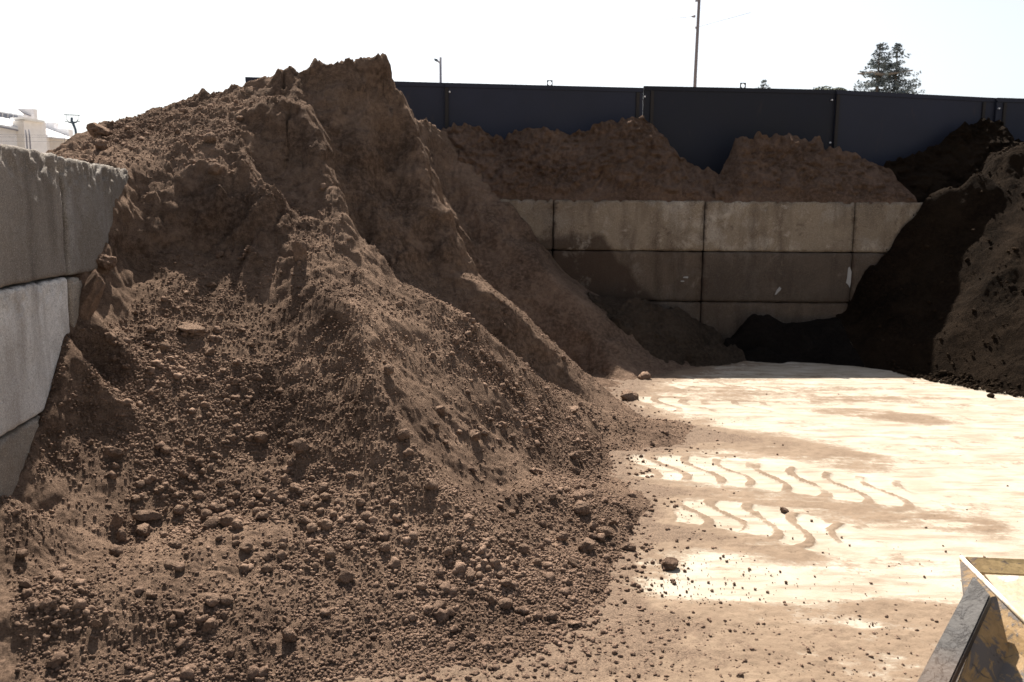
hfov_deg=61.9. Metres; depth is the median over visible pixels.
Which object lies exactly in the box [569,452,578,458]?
soil clod
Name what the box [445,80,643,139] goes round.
steel panel
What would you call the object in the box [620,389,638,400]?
soil clod
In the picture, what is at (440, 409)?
soil clod
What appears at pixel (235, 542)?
soil clod
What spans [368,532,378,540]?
soil clod
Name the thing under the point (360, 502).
soil clod
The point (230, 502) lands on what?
soil clod
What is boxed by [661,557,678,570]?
soil clod
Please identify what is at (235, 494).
soil clod
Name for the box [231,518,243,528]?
soil clod
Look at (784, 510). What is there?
soil clod
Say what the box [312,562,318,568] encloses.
soil clod
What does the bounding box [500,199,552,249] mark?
concrete block
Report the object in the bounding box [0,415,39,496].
concrete block
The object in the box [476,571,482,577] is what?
soil clod
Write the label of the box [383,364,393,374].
soil clod
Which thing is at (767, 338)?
black soil heap
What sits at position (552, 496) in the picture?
soil clod
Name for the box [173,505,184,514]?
soil clod
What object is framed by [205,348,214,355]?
soil clod
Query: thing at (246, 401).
soil clod
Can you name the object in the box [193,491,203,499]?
soil clod
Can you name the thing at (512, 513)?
soil clod
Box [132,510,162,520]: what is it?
soil clod
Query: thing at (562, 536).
soil clod
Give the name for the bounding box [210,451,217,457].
soil clod
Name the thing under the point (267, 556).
soil clod
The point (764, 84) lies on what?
conifer tree
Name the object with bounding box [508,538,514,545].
soil clod
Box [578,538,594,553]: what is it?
soil clod
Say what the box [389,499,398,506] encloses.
soil clod
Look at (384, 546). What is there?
soil clod
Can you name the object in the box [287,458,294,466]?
soil clod
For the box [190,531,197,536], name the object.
soil clod
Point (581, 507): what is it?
soil clod
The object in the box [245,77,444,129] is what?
steel panel
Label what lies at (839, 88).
broadleaf tree
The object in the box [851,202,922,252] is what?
concrete block
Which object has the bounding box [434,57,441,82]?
lamp pole
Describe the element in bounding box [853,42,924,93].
conifer tree
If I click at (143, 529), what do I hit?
soil clod
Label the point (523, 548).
soil clod
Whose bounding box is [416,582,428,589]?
soil clod
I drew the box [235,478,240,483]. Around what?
soil clod
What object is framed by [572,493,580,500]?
soil clod
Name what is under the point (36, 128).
white tower
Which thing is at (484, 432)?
soil clod
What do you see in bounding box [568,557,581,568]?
soil clod
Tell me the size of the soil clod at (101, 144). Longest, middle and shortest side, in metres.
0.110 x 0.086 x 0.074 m
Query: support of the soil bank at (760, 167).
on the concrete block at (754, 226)
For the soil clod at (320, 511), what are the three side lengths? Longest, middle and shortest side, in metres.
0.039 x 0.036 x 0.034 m
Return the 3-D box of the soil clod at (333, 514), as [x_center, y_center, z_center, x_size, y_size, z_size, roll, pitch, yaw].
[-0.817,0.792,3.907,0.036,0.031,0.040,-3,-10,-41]
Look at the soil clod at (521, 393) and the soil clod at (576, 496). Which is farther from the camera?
the soil clod at (521, 393)
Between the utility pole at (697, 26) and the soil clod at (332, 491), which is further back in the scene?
the utility pole at (697, 26)
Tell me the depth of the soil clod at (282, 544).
3.68 m
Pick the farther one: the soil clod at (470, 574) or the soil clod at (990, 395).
the soil clod at (990, 395)
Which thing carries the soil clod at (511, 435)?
on the soil pile at (364, 145)
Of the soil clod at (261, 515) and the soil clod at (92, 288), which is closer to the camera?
the soil clod at (261, 515)
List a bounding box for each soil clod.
[15,549,28,558]
[19,578,32,587]
[79,269,105,319]
[86,122,109,137]
[90,619,101,626]
[95,139,107,149]
[96,254,116,269]
[104,332,115,341]
[104,446,123,457]
[109,355,116,360]
[109,545,123,555]
[110,512,123,528]
[117,528,126,541]
[121,363,129,368]
[130,495,139,501]
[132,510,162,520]
[135,480,144,487]
[136,523,151,537]
[146,589,156,597]
[157,485,164,490]
[160,445,171,453]
[160,531,166,536]
[164,559,175,567]
[168,487,177,492]
[168,540,181,547]
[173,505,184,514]
[177,322,205,334]
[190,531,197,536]
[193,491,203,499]
[195,458,204,464]
[200,509,211,519]
[202,516,218,529]
[203,132,216,142]
[204,593,219,606]
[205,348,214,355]
[206,162,222,174]
[206,281,215,286]
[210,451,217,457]
[215,504,225,511]
[215,534,222,540]
[217,479,224,486]
[219,514,236,526]
[220,594,233,604]
[221,392,228,397]
[221,417,229,421]
[227,499,235,506]
[231,379,238,384]
[231,491,240,498]
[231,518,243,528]
[231,534,239,539]
[232,540,239,545]
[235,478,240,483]
[239,539,253,552]
[242,399,249,404]
[252,373,262,380]
[252,507,260,515]
[253,431,267,442]
[254,511,267,518]
[260,564,273,572]
[262,551,272,560]
[264,540,271,546]
[265,488,277,499]
[279,542,285,547]
[282,628,297,641]
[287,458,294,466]
[291,241,306,261]
[291,438,309,453]
[297,515,309,523]
[305,540,311,545]
[306,522,317,532]
[312,501,319,508]
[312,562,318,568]
[316,508,324,514]
[318,482,327,492]
[320,492,330,500]
[320,519,332,530]
[324,547,335,559]
[329,489,335,494]
[329,511,336,516]
[334,498,341,503]
[337,568,354,582]
[344,541,352,548]
[346,472,354,478]
[355,520,365,530]
[356,498,365,506]
[360,511,372,519]
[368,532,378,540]
[379,542,390,551]
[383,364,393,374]
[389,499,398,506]
[396,429,409,440]
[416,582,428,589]
[423,478,438,489]
[431,600,446,610]
[435,405,444,415]
[444,546,453,555]
[461,544,467,550]
[462,661,470,666]
[466,570,474,580]
[470,429,480,440]
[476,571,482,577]
[481,430,488,435]
[486,591,494,603]
[496,570,504,577]
[498,598,512,608]
[500,576,511,586]
[508,433,515,438]
[508,509,515,516]
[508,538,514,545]
[510,560,519,565]
[517,391,525,396]
[518,543,528,553]
[533,558,541,565]
[549,493,556,499]
[556,531,568,541]
[563,487,570,491]
[567,620,578,623]
[568,406,578,412]
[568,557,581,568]
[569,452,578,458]
[571,468,580,474]
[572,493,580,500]
[573,500,589,515]
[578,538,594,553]
[589,521,596,528]
[598,526,612,535]
[609,518,616,523]
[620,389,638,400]
[621,542,635,550]
[625,521,633,529]
[638,371,650,379]
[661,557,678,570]
[736,672,743,677]
[780,507,788,512]
[987,393,994,397]
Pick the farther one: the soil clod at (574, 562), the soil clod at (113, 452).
the soil clod at (113, 452)
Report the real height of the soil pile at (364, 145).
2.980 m
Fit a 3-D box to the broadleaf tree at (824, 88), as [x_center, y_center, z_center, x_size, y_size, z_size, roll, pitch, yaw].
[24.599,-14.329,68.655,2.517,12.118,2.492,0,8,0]
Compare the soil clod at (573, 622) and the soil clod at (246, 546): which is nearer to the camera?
the soil clod at (573, 622)
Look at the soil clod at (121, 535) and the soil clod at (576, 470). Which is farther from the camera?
the soil clod at (576, 470)
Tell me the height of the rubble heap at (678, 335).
0.855 m
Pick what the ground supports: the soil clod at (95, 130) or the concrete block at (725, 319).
the concrete block at (725, 319)
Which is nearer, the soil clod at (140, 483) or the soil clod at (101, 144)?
the soil clod at (140, 483)
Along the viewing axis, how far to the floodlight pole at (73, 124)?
33.11 m
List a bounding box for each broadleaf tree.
[813,85,832,89]
[832,87,845,89]
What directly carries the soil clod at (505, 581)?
on the soil pile at (364, 145)
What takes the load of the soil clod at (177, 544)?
on the soil pile at (364, 145)
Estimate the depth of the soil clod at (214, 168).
5.67 m
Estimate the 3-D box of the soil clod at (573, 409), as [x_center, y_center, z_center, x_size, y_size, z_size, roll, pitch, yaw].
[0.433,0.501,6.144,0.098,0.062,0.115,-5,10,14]
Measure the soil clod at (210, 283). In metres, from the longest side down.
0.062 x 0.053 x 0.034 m
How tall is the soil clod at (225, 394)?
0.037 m
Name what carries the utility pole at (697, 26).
on the ground
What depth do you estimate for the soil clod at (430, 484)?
4.00 m
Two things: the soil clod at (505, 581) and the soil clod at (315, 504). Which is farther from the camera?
the soil clod at (315, 504)
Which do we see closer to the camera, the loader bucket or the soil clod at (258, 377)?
the loader bucket
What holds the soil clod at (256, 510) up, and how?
on the soil pile at (364, 145)
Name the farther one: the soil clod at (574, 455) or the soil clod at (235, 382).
the soil clod at (574, 455)
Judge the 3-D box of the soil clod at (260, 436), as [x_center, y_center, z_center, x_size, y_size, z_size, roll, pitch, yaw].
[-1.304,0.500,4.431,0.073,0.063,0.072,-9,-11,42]
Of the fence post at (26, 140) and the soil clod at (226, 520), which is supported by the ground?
the fence post at (26, 140)
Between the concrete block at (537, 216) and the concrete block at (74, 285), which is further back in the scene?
the concrete block at (537, 216)
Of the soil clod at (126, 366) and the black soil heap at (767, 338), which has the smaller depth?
the soil clod at (126, 366)
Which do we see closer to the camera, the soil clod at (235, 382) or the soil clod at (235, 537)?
the soil clod at (235, 537)
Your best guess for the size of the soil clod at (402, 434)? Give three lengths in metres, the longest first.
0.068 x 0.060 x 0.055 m
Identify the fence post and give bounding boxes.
[25,130,27,148]
[28,129,30,148]
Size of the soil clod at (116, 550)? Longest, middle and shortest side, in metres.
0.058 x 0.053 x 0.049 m
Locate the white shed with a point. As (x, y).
(52, 130)
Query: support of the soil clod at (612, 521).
on the soil pile at (364, 145)
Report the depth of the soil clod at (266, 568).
3.53 m
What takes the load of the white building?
on the ground
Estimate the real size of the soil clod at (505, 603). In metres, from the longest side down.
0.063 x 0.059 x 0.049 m
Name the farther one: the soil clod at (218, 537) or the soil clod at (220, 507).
the soil clod at (220, 507)
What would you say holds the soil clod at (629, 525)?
on the soil pile at (364, 145)
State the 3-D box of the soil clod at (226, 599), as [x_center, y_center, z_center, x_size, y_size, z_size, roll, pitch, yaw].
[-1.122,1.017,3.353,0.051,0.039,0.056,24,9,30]
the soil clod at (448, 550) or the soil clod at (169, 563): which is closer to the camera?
the soil clod at (169, 563)
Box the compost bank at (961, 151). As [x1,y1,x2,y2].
[884,117,1023,202]
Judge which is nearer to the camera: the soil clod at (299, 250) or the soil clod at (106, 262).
the soil clod at (106, 262)
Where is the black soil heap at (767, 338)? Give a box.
[724,314,864,366]
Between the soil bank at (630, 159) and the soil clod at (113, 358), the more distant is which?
the soil bank at (630, 159)
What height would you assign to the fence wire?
0.183 m
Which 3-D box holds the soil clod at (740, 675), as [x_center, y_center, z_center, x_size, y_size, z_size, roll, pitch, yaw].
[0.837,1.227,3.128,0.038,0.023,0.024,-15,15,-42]
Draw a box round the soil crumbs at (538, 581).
[0,57,694,681]
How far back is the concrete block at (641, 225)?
10.41 m
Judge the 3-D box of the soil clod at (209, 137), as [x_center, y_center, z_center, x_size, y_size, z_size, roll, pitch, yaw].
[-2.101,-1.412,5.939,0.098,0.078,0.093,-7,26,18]
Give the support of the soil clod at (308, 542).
on the soil pile at (364, 145)
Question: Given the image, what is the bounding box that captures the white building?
[0,105,49,150]
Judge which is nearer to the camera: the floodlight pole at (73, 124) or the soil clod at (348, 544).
the soil clod at (348, 544)
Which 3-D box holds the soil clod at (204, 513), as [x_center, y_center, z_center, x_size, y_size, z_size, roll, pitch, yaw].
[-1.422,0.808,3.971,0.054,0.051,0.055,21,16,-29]
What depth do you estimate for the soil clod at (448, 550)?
3.73 m
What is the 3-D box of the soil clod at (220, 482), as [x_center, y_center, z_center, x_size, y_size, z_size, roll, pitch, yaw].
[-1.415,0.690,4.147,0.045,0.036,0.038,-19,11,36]
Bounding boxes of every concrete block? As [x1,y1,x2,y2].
[0,144,65,287]
[0,277,69,435]
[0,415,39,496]
[51,276,81,327]
[56,156,127,275]
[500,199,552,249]
[551,249,701,300]
[552,199,704,250]
[649,301,699,320]
[698,300,847,339]
[700,250,851,302]
[703,201,854,251]
[846,252,886,300]
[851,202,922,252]
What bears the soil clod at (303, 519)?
on the soil pile at (364, 145)
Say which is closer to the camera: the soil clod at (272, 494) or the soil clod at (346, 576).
the soil clod at (346, 576)
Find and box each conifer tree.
[758,79,770,87]
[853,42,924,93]
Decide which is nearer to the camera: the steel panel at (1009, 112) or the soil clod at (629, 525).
the soil clod at (629, 525)
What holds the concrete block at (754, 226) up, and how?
on the concrete block at (749, 276)
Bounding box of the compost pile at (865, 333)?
[836,142,1023,392]
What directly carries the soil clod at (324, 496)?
on the soil pile at (364, 145)
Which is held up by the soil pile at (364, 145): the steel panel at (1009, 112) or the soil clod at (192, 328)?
the soil clod at (192, 328)
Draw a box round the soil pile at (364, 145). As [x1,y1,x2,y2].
[0,53,692,681]
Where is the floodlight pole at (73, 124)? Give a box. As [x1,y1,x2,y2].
[64,114,79,133]
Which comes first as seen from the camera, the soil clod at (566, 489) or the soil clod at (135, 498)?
the soil clod at (135, 498)
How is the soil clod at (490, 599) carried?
on the soil pile at (364, 145)
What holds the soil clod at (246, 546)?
on the soil pile at (364, 145)
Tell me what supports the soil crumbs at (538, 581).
on the soil pile at (364, 145)
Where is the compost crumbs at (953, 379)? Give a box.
[858,145,1023,397]
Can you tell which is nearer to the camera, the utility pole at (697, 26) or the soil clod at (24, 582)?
the soil clod at (24, 582)
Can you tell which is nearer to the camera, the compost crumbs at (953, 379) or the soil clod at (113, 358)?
the soil clod at (113, 358)
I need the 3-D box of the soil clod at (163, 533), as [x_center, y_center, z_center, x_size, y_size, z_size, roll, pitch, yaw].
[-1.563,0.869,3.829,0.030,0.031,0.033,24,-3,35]
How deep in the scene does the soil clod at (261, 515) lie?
3.91 m
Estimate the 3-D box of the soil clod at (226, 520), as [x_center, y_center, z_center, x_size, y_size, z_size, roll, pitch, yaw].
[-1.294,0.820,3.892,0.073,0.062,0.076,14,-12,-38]
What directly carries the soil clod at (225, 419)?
on the soil pile at (364, 145)
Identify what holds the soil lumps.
on the soil pile at (364, 145)
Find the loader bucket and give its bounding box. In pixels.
[917,555,1023,681]
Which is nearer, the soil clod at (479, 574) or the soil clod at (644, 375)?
the soil clod at (479, 574)
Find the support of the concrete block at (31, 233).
on the concrete block at (34, 324)
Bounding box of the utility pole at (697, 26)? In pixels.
[672,0,750,86]
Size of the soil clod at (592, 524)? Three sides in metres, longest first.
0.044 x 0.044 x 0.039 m
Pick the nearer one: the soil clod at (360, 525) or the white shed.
the soil clod at (360, 525)
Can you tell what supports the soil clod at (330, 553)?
on the soil pile at (364, 145)
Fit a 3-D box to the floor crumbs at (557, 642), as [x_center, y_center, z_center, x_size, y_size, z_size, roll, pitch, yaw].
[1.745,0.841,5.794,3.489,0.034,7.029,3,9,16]
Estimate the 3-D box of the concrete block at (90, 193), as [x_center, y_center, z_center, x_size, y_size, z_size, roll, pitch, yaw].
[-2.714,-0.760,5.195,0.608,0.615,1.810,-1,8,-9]
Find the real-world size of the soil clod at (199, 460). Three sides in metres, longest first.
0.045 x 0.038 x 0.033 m
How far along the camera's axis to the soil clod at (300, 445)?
4.31 m
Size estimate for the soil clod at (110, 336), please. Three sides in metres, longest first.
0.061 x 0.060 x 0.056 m
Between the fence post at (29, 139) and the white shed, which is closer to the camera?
the fence post at (29, 139)
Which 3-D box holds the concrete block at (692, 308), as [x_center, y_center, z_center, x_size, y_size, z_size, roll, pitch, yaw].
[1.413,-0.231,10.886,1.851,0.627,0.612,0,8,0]
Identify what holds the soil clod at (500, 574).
on the soil pile at (364, 145)
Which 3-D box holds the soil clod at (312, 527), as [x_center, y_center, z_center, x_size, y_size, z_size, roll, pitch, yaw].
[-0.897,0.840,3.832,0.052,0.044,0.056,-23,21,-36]
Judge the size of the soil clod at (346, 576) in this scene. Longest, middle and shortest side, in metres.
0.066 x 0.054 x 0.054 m
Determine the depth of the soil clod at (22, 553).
3.37 m
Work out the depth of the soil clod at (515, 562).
3.83 m
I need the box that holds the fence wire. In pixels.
[31,137,63,141]
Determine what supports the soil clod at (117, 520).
on the soil pile at (364, 145)
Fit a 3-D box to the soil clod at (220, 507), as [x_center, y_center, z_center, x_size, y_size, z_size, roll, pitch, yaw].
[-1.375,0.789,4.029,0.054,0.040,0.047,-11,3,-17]
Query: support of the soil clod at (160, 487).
on the soil pile at (364, 145)
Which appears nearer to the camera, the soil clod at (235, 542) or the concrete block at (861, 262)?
the soil clod at (235, 542)
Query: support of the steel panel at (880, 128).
on the ground
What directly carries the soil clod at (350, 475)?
on the soil pile at (364, 145)
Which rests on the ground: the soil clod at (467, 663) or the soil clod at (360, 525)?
the soil clod at (467, 663)
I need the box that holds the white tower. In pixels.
[10,117,46,152]
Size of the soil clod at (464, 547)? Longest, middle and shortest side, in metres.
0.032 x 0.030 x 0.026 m
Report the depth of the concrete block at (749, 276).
10.49 m
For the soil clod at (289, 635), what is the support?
on the soil pile at (364, 145)
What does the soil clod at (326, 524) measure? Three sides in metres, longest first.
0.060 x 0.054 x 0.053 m
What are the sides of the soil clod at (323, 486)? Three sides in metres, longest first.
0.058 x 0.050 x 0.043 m
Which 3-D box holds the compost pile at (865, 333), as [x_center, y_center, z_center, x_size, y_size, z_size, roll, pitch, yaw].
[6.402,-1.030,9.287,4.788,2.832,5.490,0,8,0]
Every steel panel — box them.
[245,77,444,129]
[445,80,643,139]
[643,83,835,173]
[832,90,995,340]
[994,98,1023,140]
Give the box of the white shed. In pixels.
[46,123,72,149]
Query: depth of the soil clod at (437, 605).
3.45 m
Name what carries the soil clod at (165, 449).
on the soil pile at (364, 145)
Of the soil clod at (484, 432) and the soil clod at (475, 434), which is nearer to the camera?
the soil clod at (475, 434)
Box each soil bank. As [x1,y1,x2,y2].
[442,115,729,202]
[714,131,916,203]
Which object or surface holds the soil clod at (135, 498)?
on the soil pile at (364, 145)
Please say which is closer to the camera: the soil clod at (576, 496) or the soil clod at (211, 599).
the soil clod at (211, 599)
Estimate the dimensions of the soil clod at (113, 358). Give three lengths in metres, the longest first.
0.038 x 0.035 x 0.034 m
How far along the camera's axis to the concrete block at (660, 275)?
10.49 m
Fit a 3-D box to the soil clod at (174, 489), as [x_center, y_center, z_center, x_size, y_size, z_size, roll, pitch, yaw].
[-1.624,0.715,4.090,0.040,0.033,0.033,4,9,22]
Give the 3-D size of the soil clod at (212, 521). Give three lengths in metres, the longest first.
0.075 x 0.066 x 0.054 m
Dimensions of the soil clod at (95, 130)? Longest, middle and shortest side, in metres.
0.160 x 0.153 x 0.130 m
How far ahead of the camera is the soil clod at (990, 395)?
8.07 m
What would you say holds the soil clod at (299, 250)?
on the soil pile at (364, 145)
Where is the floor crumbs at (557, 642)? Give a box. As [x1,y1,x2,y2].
[270,378,1017,681]
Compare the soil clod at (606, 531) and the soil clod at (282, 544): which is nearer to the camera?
the soil clod at (282, 544)
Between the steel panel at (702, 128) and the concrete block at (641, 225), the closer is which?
the concrete block at (641, 225)
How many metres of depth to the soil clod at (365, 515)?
3.89 m
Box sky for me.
[0,0,1023,134]
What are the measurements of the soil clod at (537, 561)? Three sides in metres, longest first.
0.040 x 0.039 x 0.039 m
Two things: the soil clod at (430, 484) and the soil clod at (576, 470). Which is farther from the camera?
the soil clod at (576, 470)
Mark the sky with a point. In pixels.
(97, 61)
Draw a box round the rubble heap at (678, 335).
[588,292,746,366]
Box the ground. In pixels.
[307,342,1023,681]
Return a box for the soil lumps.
[11,64,682,681]
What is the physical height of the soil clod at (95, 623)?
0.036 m
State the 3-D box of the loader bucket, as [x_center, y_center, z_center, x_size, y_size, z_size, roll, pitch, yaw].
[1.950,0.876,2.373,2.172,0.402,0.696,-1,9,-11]
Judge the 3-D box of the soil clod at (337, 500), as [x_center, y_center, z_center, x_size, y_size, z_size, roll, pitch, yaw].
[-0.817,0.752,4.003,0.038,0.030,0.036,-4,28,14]
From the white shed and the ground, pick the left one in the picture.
the white shed
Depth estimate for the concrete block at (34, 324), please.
3.87 m
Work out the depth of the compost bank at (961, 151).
10.86 m
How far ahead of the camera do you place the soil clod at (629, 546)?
4.30 m
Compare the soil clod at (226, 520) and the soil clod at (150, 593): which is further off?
the soil clod at (226, 520)
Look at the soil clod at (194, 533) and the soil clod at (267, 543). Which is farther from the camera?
the soil clod at (194, 533)

